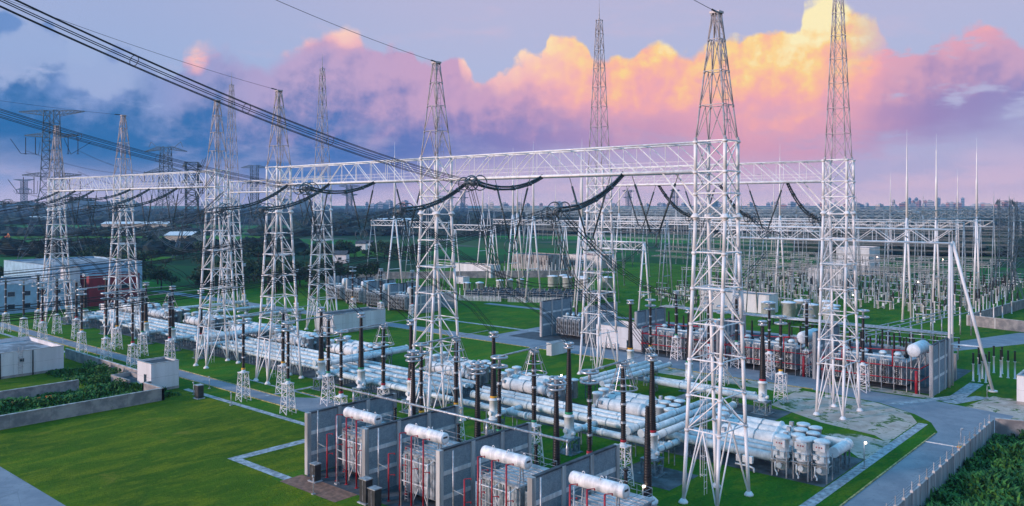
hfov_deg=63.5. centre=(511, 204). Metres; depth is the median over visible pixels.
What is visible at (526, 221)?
truss beam span
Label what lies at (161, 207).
bundled conductor
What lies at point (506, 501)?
fire spray riser
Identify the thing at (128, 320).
bushing branch pipe
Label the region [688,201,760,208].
hills
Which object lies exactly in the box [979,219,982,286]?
frame column
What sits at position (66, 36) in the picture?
bundled conductor
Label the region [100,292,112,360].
post insulator
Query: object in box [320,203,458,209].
hills
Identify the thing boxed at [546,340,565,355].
equipment cabinet
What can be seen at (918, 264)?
equipment portal
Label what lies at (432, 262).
green field
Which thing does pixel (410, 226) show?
insulator string
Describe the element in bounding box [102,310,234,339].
busbar pipe
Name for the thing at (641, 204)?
insulator string
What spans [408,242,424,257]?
broadleaf tree
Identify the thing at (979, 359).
post equipment
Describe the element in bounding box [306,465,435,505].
reactor bay floor
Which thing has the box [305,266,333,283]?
broadleaf tree
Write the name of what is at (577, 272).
frame column
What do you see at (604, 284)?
air core coil
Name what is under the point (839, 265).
yard conductor
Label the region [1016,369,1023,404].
white hut
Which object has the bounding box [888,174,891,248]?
frame column
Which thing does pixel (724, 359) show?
post insulator
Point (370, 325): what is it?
tubular busbar
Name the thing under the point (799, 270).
yard conductor
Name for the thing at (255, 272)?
broadleaf tree
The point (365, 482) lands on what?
electrical cabinet
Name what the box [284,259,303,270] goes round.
broadleaf tree
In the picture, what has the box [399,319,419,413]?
gas bushing
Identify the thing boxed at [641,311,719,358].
power transformer
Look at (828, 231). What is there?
yard conductor
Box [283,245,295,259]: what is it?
broadleaf tree
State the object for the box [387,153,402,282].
frame column
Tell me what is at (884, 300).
disconnector
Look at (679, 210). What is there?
strain insulator string
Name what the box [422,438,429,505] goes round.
fire spray riser
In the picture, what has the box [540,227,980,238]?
yard conductor
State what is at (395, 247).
broadleaf tree
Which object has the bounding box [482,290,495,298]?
capacitor bank
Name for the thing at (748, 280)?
frame column
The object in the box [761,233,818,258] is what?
yard conductor
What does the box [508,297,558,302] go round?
picket fence
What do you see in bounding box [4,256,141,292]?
control building
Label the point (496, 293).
capacitor bank
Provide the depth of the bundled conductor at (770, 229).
170.92 m
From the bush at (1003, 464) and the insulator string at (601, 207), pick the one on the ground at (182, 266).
the bush at (1003, 464)
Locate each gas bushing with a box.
[62,271,71,324]
[79,273,90,328]
[98,276,110,334]
[138,282,153,344]
[164,286,180,351]
[192,290,209,358]
[239,263,249,310]
[264,266,273,315]
[290,269,301,320]
[310,307,331,390]
[350,312,369,400]
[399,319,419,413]
[481,331,503,433]
[559,342,582,456]
[626,299,634,364]
[636,353,667,478]
[679,308,696,392]
[751,320,774,415]
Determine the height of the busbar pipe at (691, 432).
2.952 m
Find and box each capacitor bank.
[465,290,478,298]
[475,288,487,295]
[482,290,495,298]
[491,289,504,295]
[499,290,512,299]
[507,289,520,298]
[515,291,529,300]
[524,289,537,298]
[533,291,546,300]
[541,290,554,297]
[550,292,563,298]
[558,290,571,297]
[567,292,581,301]
[585,293,597,301]
[601,290,612,299]
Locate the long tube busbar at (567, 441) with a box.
[333,385,569,455]
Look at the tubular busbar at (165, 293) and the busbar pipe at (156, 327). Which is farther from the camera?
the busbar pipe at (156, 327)
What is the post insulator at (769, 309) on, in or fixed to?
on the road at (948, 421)
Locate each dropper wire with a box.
[5,209,67,270]
[18,209,74,262]
[37,211,101,272]
[69,204,143,281]
[88,214,172,285]
[113,210,198,289]
[220,212,321,306]
[259,213,362,312]
[303,195,412,317]
[397,215,494,331]
[468,186,570,342]
[551,216,654,353]
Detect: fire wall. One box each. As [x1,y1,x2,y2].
[305,393,396,474]
[328,274,355,299]
[346,277,374,302]
[362,405,458,489]
[367,279,395,305]
[388,282,415,309]
[409,285,437,314]
[436,422,531,505]
[440,292,454,308]
[527,443,619,505]
[540,297,571,336]
[585,302,616,343]
[634,307,665,328]
[670,323,956,379]
[716,315,745,363]
[813,325,839,378]
[929,337,947,396]
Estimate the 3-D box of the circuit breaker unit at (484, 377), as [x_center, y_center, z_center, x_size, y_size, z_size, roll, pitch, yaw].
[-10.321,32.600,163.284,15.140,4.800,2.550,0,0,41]
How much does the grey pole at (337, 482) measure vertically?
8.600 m
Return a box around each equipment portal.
[681,267,701,298]
[698,263,718,287]
[705,268,727,287]
[727,265,747,285]
[737,270,760,289]
[744,262,764,289]
[749,255,765,281]
[753,266,775,292]
[760,259,778,281]
[767,272,792,300]
[772,263,793,294]
[787,268,810,302]
[791,254,808,274]
[791,260,812,277]
[801,264,819,294]
[813,269,837,304]
[835,266,858,297]
[848,263,869,281]
[849,271,874,297]
[863,267,887,293]
[866,260,886,288]
[874,257,894,285]
[879,264,902,296]
[883,273,909,309]
[896,261,919,290]
[901,279,932,313]
[902,269,928,298]
[907,259,928,287]
[913,266,937,297]
[919,256,939,278]
[919,275,947,312]
[929,263,945,289]
[937,271,964,307]
[942,260,964,277]
[953,258,973,277]
[953,267,977,301]
[964,264,989,296]
[976,261,1000,292]
[990,259,1012,282]
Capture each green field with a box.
[0,236,260,237]
[113,257,175,260]
[315,251,425,256]
[427,261,479,265]
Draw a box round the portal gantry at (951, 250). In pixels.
[713,225,997,392]
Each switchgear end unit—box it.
[770,433,791,478]
[791,436,814,481]
[810,438,832,483]
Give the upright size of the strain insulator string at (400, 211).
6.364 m
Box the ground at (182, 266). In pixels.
[0,206,1023,505]
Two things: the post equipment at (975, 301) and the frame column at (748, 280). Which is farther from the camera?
the frame column at (748, 280)
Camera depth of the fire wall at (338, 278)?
308.77 m
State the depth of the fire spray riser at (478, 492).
87.28 m
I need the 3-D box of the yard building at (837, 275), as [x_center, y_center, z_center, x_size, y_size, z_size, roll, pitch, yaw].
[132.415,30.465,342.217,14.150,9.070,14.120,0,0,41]
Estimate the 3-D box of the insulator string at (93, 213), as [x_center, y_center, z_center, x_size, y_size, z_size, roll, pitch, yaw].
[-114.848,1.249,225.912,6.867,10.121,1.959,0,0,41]
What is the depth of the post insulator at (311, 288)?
268.86 m
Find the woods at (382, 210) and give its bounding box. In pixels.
[0,208,1023,211]
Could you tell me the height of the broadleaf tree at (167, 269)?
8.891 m
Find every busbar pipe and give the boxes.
[78,314,205,345]
[79,314,210,345]
[89,313,216,344]
[91,312,222,340]
[93,311,227,340]
[96,311,232,338]
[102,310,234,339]
[108,310,241,340]
[166,300,247,314]
[191,304,274,315]
[194,325,280,351]
[205,326,289,341]
[212,345,439,396]
[214,341,445,402]
[223,344,451,401]
[227,340,453,394]
[231,340,462,395]
[232,308,303,321]
[237,338,467,387]
[245,339,473,393]
[246,337,475,394]
[312,345,407,381]
[325,346,408,381]
[331,371,527,418]
[470,390,776,466]
[480,388,775,451]
[482,386,791,450]
[527,412,665,454]
[579,360,649,398]
[594,360,661,390]
[599,362,671,392]
[626,398,710,456]
[637,401,723,446]
[643,376,758,401]
[648,375,756,404]
[657,401,736,461]
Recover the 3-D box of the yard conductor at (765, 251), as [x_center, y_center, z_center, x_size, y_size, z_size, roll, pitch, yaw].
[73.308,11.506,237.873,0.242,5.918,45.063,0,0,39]
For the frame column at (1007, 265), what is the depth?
303.01 m
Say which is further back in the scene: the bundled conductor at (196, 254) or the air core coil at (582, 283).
the air core coil at (582, 283)
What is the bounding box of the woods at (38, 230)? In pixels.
[0,224,489,235]
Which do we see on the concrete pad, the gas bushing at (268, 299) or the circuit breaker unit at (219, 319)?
the circuit breaker unit at (219, 319)
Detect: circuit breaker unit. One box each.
[119,300,140,314]
[134,298,159,308]
[148,306,167,320]
[154,304,181,322]
[162,303,190,322]
[183,313,215,329]
[192,311,223,329]
[202,310,231,330]
[227,321,262,339]
[236,319,269,340]
[245,318,277,336]
[273,329,313,349]
[285,332,318,349]
[292,326,326,350]
[326,339,372,360]
[336,341,380,361]
[343,335,388,359]
[424,356,480,389]
[432,354,488,385]
[443,351,490,383]
[497,371,565,401]
[505,368,572,401]
[512,366,578,397]
[592,391,674,416]
[598,387,680,407]
[604,384,685,420]
[716,416,816,462]
[717,411,819,454]
[722,406,822,433]
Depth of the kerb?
161.54 m
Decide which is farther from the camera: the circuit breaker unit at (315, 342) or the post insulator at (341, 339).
the circuit breaker unit at (315, 342)
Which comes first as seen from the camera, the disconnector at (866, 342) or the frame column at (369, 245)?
the disconnector at (866, 342)
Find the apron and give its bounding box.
[499,336,950,400]
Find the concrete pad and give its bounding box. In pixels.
[54,317,863,489]
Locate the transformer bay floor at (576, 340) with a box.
[510,330,971,393]
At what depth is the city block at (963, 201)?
4294.81 m
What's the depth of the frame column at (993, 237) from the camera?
302.93 m
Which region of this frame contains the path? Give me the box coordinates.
[0,317,987,505]
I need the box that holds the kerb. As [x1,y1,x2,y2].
[2,296,935,505]
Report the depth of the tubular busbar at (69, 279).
214.25 m
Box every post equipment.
[874,283,875,307]
[912,287,914,320]
[934,289,935,322]
[954,282,955,313]
[959,296,960,324]
[972,353,974,380]
[975,291,976,311]
[978,353,980,381]
[981,356,983,378]
[984,354,986,382]
[988,351,990,371]
[992,281,993,304]
[992,346,994,372]
[995,279,996,302]
[999,349,1001,376]
[1001,347,1003,373]
[1004,276,1005,303]
[1006,350,1009,377]
[1013,351,1016,378]
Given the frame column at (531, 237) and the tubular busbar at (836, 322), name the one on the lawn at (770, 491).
the frame column at (531, 237)
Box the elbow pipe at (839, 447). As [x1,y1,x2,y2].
[819,434,853,473]
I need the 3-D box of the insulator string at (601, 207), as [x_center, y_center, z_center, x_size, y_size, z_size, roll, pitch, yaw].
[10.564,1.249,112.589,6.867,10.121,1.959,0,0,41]
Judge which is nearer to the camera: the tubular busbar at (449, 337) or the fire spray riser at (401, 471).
the fire spray riser at (401, 471)
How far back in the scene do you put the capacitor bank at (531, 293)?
307.53 m
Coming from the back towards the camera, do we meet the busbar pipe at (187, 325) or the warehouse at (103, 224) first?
the warehouse at (103, 224)
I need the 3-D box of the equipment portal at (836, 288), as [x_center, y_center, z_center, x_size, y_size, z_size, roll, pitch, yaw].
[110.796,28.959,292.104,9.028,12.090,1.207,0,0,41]
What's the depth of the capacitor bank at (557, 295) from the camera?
298.32 m
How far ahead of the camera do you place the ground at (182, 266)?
596.91 m
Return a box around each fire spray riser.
[325,433,332,477]
[345,417,352,484]
[355,419,362,488]
[387,453,394,501]
[398,432,406,505]
[400,434,410,505]
[404,445,410,494]
[411,435,417,505]
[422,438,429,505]
[464,478,471,505]
[477,456,484,505]
[480,458,491,505]
[481,469,488,505]
[491,459,499,505]
[505,463,513,505]
[569,483,577,505]
[586,488,594,505]
[604,493,612,505]
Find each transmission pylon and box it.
[8,110,90,258]
[13,179,34,211]
[140,142,189,238]
[172,162,210,257]
[240,165,265,228]
[340,184,358,214]
[457,190,469,211]
[623,190,631,211]
[670,189,679,210]
[984,199,1023,302]
[1000,201,1023,299]
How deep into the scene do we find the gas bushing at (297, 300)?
250.40 m
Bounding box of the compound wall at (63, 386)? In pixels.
[0,379,78,398]
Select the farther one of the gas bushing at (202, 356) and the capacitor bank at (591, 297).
the capacitor bank at (591, 297)
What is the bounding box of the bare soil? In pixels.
[657,368,1023,458]
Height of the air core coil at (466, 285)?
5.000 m
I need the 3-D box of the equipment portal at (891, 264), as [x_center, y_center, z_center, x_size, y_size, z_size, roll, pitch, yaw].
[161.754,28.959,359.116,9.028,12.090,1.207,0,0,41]
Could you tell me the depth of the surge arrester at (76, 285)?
216.02 m
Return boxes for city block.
[201,201,208,208]
[378,201,382,208]
[681,202,687,208]
[899,202,905,208]
[927,200,933,208]
[953,202,961,208]
[961,197,964,208]
[1002,200,1008,208]
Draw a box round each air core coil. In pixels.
[463,282,470,289]
[475,281,483,293]
[496,279,503,288]
[507,279,512,287]
[516,278,523,290]
[547,275,557,291]
[559,274,567,289]
[562,276,572,290]
[580,278,589,290]
[602,276,612,290]
[760,301,775,323]
[781,301,795,324]
[793,299,804,321]
[803,303,818,326]
[821,300,834,319]
[823,307,838,326]
[824,304,840,327]
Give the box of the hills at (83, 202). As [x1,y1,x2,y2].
[0,197,182,209]
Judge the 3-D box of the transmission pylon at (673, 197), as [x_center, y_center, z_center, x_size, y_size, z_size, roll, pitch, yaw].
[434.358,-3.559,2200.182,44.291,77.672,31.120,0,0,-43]
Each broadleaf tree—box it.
[0,266,3,276]
[34,252,48,258]
[75,249,92,256]
[85,243,106,255]
[119,251,147,264]
[122,251,149,263]
[142,263,156,271]
[142,268,151,280]
[143,265,168,283]
[145,250,159,263]
[147,265,172,288]
[158,256,173,265]
[163,275,180,285]
[165,247,181,259]
[175,247,190,259]
[186,274,197,283]
[189,257,210,263]
[191,263,228,288]
[192,239,215,256]
[194,277,209,290]
[210,257,247,274]
[214,275,237,291]
[217,251,233,260]
[230,269,248,279]
[236,250,253,257]
[238,257,252,262]
[243,241,268,259]
[244,258,268,281]
[250,269,267,287]
[253,263,272,271]
[259,276,287,292]
[270,267,293,290]
[276,262,290,288]
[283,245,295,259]
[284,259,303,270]
[297,258,331,279]
[298,251,307,255]
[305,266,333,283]
[305,277,327,294]
[306,248,317,255]
[309,242,318,248]
[315,243,331,253]
[328,245,341,250]
[328,266,344,275]
[334,240,355,249]
[340,263,368,276]
[348,245,360,258]
[361,248,371,254]
[362,261,384,276]
[370,245,378,252]
[375,240,389,257]
[387,249,405,259]
[392,243,404,249]
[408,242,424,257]
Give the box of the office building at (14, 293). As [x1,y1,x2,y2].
[0,276,71,314]
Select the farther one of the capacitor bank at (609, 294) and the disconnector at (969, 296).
the capacitor bank at (609, 294)
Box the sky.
[0,0,1023,205]
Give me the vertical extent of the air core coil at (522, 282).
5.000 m
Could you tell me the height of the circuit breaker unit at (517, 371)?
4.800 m
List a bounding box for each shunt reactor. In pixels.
[338,349,421,480]
[402,361,486,505]
[475,376,566,505]
[569,405,657,505]
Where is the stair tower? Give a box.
[59,266,79,305]
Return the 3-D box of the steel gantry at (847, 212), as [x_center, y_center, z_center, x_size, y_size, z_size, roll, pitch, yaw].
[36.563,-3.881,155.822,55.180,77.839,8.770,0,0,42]
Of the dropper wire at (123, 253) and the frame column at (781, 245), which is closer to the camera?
the dropper wire at (123, 253)
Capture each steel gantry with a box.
[39,100,240,368]
[215,57,337,330]
[253,10,753,505]
[577,0,862,419]
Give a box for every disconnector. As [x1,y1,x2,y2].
[638,285,651,298]
[655,282,667,295]
[657,287,670,301]
[677,280,688,292]
[678,284,689,296]
[683,289,696,303]
[777,280,787,291]
[778,291,793,305]
[782,284,795,297]
[790,326,810,336]
[794,288,810,298]
[798,281,811,293]
[802,323,821,330]
[822,325,842,339]
[847,284,859,297]
[847,292,863,306]
[854,333,878,345]
[863,282,875,294]
[863,289,878,303]
[865,329,886,346]
[875,294,892,309]
[876,286,890,299]
[877,335,901,348]
[889,331,910,347]
[892,290,906,305]
[901,337,925,348]
[906,296,922,311]
[910,333,934,344]
[915,306,934,322]
[918,292,930,306]
[923,301,941,317]
[936,336,960,359]
[937,298,954,313]
[962,291,977,305]
[969,279,981,290]
[969,288,984,302]
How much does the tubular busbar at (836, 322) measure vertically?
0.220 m
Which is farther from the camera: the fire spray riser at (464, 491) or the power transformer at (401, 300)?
the power transformer at (401, 300)
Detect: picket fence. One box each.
[460,295,501,301]
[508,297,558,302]
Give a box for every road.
[0,290,1012,505]
[0,467,64,505]
[485,303,1023,350]
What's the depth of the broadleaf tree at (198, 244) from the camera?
550.46 m
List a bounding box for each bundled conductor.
[0,0,470,185]
[0,109,301,191]
[0,207,215,246]
[0,207,258,254]
[0,207,397,281]
[0,207,552,321]
[2,197,67,210]
[2,206,82,222]
[3,206,109,226]
[27,151,167,173]
[79,150,181,172]
[138,197,223,252]
[143,198,214,240]
[145,193,205,230]
[150,191,221,221]
[153,174,214,214]
[156,158,205,208]
[406,211,641,287]
[562,212,766,300]
[697,219,734,234]
[754,218,794,235]
[816,221,856,237]
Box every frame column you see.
[366,218,379,279]
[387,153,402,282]
[398,219,411,282]
[404,220,416,282]
[442,222,457,294]
[449,230,460,281]
[477,170,487,262]
[485,232,496,286]
[486,209,491,236]
[490,226,498,263]
[505,171,520,287]
[510,168,524,278]
[522,215,528,252]
[523,198,529,244]
[524,154,540,302]
[524,226,532,270]
[552,185,558,244]
[554,215,561,253]
[557,221,569,291]
[561,227,569,269]
[573,154,589,306]
[574,160,583,289]
[576,241,588,315]
[593,171,602,270]
[598,218,607,273]
[606,222,619,302]
[614,187,624,274]
[615,219,624,284]
[624,224,632,267]
[629,187,635,247]
[633,211,640,261]
[638,243,649,310]
[639,213,650,277]
[658,223,669,288]
[660,223,673,305]
[664,216,671,268]
[672,195,678,249]
[675,200,683,263]
[683,223,696,309]
[687,205,695,279]
[705,221,713,272]
[707,220,716,284]
[725,172,733,284]
[737,198,744,278]
[746,224,757,312]
[752,217,758,270]
[760,221,769,291]
[771,187,776,252]
[772,212,779,267]
[775,174,784,296]
[783,215,787,260]
[793,200,799,276]
[801,217,807,269]
[815,225,824,303]
[817,242,826,302]
[852,197,860,291]
[856,225,861,279]
[881,222,890,307]
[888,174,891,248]
[888,198,893,271]
[900,146,911,321]
[902,217,906,266]
[913,220,919,283]
[920,201,926,294]
[932,145,940,306]
[954,195,958,277]
[956,176,959,259]
[960,223,967,311]
[972,151,981,308]
[972,219,974,267]
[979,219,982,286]
[991,202,996,300]
[1006,207,1011,300]
[1012,207,1015,277]
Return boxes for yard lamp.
[311,475,315,494]
[862,441,866,468]
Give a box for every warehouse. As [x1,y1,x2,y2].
[101,222,174,227]
[165,231,202,242]
[377,218,410,219]
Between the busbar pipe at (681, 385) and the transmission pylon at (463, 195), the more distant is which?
the transmission pylon at (463, 195)
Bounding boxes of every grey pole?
[317,410,324,461]
[334,416,344,484]
[378,428,386,499]
[452,451,463,505]
[540,477,541,505]
[573,487,574,505]
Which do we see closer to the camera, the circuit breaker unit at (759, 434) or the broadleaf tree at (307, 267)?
the circuit breaker unit at (759, 434)
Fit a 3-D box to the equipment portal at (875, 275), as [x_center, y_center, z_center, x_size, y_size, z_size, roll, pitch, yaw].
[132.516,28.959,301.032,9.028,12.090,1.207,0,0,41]
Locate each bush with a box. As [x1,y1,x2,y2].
[81,359,97,368]
[90,372,108,384]
[94,363,110,372]
[106,367,122,375]
[110,378,127,388]
[983,489,1016,504]
[990,457,1019,471]
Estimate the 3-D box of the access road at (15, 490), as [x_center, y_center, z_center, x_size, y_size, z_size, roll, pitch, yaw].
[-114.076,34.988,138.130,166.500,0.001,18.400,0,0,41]
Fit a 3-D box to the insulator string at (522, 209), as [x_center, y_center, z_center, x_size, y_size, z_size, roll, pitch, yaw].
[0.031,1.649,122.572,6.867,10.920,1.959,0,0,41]
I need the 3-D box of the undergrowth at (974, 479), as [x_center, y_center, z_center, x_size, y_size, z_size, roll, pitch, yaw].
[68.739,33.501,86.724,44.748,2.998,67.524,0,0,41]
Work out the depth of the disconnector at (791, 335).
203.97 m
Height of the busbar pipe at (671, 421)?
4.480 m
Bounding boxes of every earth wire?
[5,101,119,114]
[8,0,276,89]
[277,0,434,61]
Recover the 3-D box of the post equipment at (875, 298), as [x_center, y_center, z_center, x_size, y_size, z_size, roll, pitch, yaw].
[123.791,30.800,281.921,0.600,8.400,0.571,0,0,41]
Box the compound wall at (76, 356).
[65,348,136,372]
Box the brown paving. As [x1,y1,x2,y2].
[280,475,356,501]
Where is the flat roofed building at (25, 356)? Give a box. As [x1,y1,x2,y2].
[0,336,63,378]
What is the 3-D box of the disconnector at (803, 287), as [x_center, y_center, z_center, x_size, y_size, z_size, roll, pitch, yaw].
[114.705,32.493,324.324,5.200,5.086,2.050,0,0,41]
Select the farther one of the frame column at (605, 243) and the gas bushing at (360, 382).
the frame column at (605, 243)
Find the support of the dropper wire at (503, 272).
hanging from the strain insulator string at (475, 181)
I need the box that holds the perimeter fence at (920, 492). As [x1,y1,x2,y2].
[886,415,993,505]
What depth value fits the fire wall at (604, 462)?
86.21 m
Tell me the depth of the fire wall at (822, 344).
169.22 m
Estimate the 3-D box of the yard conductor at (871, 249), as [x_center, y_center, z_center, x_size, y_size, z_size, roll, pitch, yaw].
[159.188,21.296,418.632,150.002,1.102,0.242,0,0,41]
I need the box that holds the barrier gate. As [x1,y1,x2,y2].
[926,441,961,447]
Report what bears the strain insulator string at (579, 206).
attached to the steel gantry at (695, 215)
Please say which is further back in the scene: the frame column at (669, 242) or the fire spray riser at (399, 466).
the frame column at (669, 242)
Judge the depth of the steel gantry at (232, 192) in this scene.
236.63 m
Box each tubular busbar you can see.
[7,271,68,276]
[41,277,100,282]
[83,282,149,288]
[107,286,168,292]
[138,290,194,296]
[242,305,311,314]
[287,311,355,322]
[340,319,409,330]
[420,330,487,343]
[498,341,563,356]
[588,353,649,371]
[659,306,947,334]
[662,305,947,333]
[664,305,946,332]
[665,306,951,334]
[670,305,954,333]
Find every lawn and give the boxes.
[0,261,1023,505]
[0,336,341,505]
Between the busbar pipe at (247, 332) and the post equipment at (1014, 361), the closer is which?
the post equipment at (1014, 361)
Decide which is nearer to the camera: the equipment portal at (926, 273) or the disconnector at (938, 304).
the disconnector at (938, 304)
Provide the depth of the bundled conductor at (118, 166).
558.53 m
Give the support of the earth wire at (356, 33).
attached to the steel gantry at (695, 215)
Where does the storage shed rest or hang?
on the concrete pad
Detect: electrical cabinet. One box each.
[193,383,204,399]
[307,461,322,483]
[357,476,373,505]
[367,485,381,505]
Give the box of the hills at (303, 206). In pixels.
[199,197,364,209]
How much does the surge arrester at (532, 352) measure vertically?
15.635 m
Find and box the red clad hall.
[80,271,139,306]
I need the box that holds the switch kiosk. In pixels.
[137,356,178,389]
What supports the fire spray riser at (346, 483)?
on the reactor bay floor at (393, 493)
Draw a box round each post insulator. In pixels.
[0,276,10,331]
[18,279,28,336]
[37,282,47,340]
[76,288,87,353]
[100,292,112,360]
[126,296,138,367]
[235,314,250,401]
[280,321,296,414]
[308,265,315,312]
[333,329,348,405]
[349,266,355,308]
[413,342,428,413]
[490,355,507,430]
[580,369,598,453]
[645,299,655,359]
[703,297,714,370]
[715,305,728,385]
[763,302,775,379]
[773,315,788,403]
[856,309,869,392]
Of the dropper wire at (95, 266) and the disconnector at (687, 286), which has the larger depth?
the disconnector at (687, 286)
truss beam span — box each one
[373,220,407,225]
[411,221,450,228]
[453,224,492,230]
[468,208,511,210]
[485,207,1020,210]
[490,207,1023,211]
[493,208,1023,214]
[493,219,563,224]
[525,210,1007,217]
[527,213,980,221]
[562,220,668,228]
[580,240,645,250]
[605,216,992,226]
[617,218,964,229]
[689,222,821,231]
[903,210,979,219]
[1005,213,1023,221]
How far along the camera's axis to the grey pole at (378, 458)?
97.77 m
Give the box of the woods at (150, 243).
[0,234,309,255]
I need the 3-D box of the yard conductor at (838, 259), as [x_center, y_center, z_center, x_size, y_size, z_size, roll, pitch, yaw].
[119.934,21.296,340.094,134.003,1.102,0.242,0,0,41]
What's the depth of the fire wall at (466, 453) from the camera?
94.27 m
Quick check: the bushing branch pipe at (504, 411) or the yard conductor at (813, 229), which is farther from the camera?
the yard conductor at (813, 229)
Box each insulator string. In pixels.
[0,191,59,206]
[11,189,75,211]
[28,190,93,211]
[62,189,130,202]
[70,192,79,229]
[80,188,150,212]
[86,191,96,227]
[105,190,116,225]
[106,187,177,212]
[140,190,152,233]
[165,190,178,231]
[194,188,209,228]
[211,184,287,215]
[247,193,258,223]
[251,181,330,216]
[293,180,375,194]
[298,196,309,225]
[309,187,328,241]
[350,184,373,239]
[387,179,469,219]
[395,183,419,237]
[458,174,542,190]
[495,179,529,252]
[541,171,623,221]
[569,178,609,250]
[626,186,655,234]
[632,176,677,247]
[658,185,699,223]
[684,187,714,236]
[718,184,758,224]
[747,183,783,238]
[786,183,821,225]
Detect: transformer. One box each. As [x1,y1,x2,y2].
[327,273,354,300]
[346,276,374,304]
[366,279,395,308]
[390,283,415,309]
[556,302,585,338]
[596,320,661,351]
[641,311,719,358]
[724,319,817,376]
[821,329,929,393]
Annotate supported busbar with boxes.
[840,310,947,343]
[851,310,960,345]
[865,312,971,345]
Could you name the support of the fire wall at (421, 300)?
on the lawn at (770, 491)
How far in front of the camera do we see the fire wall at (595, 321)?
211.52 m
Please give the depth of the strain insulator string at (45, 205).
210.74 m
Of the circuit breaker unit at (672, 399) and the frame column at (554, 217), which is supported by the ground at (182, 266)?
the frame column at (554, 217)
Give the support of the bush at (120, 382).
on the front lawn at (173, 450)
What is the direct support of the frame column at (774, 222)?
on the ground at (182, 266)
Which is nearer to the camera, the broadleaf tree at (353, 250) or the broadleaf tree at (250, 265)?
the broadleaf tree at (250, 265)
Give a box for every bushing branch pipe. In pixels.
[88,315,102,327]
[109,319,130,332]
[149,329,167,342]
[176,334,196,349]
[204,341,227,347]
[325,366,349,385]
[365,375,389,397]
[416,386,439,408]
[501,404,522,428]
[574,420,597,444]
[657,438,679,464]
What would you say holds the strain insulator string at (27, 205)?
attached to the steel gantry at (216, 186)
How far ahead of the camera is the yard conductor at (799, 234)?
483.38 m
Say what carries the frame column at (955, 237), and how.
on the ground at (182, 266)
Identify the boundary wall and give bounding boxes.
[357,270,593,278]
[966,315,1023,331]
[967,299,1023,316]
[995,417,1023,436]
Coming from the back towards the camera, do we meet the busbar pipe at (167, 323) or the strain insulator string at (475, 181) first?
the busbar pipe at (167, 323)
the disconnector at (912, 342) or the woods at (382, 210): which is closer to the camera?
the disconnector at (912, 342)
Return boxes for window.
[7,292,14,296]
[98,284,114,289]
[121,283,132,287]
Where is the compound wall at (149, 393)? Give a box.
[0,381,163,429]
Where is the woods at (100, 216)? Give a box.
[0,209,1022,224]
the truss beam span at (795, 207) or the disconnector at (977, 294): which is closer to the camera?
the disconnector at (977, 294)
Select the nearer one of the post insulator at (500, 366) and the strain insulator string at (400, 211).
the post insulator at (500, 366)
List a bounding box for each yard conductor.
[498,224,996,235]
[501,224,1012,235]
[503,224,1023,235]
[510,223,1015,232]
[521,220,1023,228]
[523,223,1012,233]
[524,220,1012,227]
[526,227,1005,239]
[529,220,971,227]
[530,229,991,241]
[533,227,1012,238]
[533,234,963,247]
[534,233,982,247]
[536,223,1023,232]
[536,229,1006,241]
[537,233,910,245]
[538,229,971,240]
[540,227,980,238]
[616,231,684,252]
[651,255,957,270]
[655,250,976,264]
[657,255,972,270]
[658,250,984,264]
[660,235,721,254]
[661,255,957,269]
[665,250,971,263]
[666,246,991,259]
[672,246,970,258]
[674,246,985,258]
[689,242,971,252]
[690,236,987,245]
[696,242,994,252]
[703,236,996,245]
[704,242,984,252]
[704,264,876,274]
[705,264,883,274]
[706,260,936,272]
[711,260,938,271]
[715,259,941,271]
[715,264,885,273]
[734,234,792,257]
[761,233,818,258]
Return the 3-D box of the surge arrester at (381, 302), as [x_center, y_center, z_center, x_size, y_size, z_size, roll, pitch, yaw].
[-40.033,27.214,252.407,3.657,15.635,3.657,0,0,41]
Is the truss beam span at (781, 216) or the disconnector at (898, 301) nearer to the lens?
the disconnector at (898, 301)
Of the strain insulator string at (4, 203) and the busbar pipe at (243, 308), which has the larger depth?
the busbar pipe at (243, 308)
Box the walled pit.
[111,372,136,384]
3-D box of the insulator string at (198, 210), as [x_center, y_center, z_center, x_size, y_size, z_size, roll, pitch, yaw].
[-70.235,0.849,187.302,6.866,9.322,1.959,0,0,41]
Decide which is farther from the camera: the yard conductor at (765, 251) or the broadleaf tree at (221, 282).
the broadleaf tree at (221, 282)
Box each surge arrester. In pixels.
[31,273,45,329]
[49,276,64,333]
[68,279,83,338]
[111,285,124,349]
[136,288,150,356]
[161,292,178,358]
[273,309,292,392]
[318,315,338,405]
[372,323,393,394]
[375,268,386,319]
[406,270,415,322]
[444,336,467,440]
[521,347,546,464]
[609,360,637,487]
[668,290,683,360]
[728,295,744,368]
[797,299,815,376]
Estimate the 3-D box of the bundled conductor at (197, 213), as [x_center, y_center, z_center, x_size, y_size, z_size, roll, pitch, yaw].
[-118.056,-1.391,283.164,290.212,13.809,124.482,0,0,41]
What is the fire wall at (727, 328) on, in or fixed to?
on the transformer bay floor at (576, 340)
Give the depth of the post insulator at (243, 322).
147.81 m
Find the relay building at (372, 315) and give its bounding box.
[316,307,384,334]
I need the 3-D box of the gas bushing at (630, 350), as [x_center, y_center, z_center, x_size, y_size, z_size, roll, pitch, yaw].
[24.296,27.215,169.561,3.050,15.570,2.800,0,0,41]
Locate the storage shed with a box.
[101,302,115,310]
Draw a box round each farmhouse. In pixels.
[334,250,349,262]
[355,240,367,249]
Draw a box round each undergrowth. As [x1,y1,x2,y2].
[0,382,181,414]
[46,366,112,387]
[924,429,1023,505]
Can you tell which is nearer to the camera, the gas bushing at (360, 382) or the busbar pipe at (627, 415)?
the busbar pipe at (627, 415)
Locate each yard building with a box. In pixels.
[455,262,499,277]
[456,276,469,283]
[513,252,567,269]
[568,253,614,268]
[701,290,777,312]
[809,266,852,291]
[836,246,879,275]
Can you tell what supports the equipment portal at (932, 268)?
on the lawn at (770, 491)
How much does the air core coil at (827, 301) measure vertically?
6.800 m

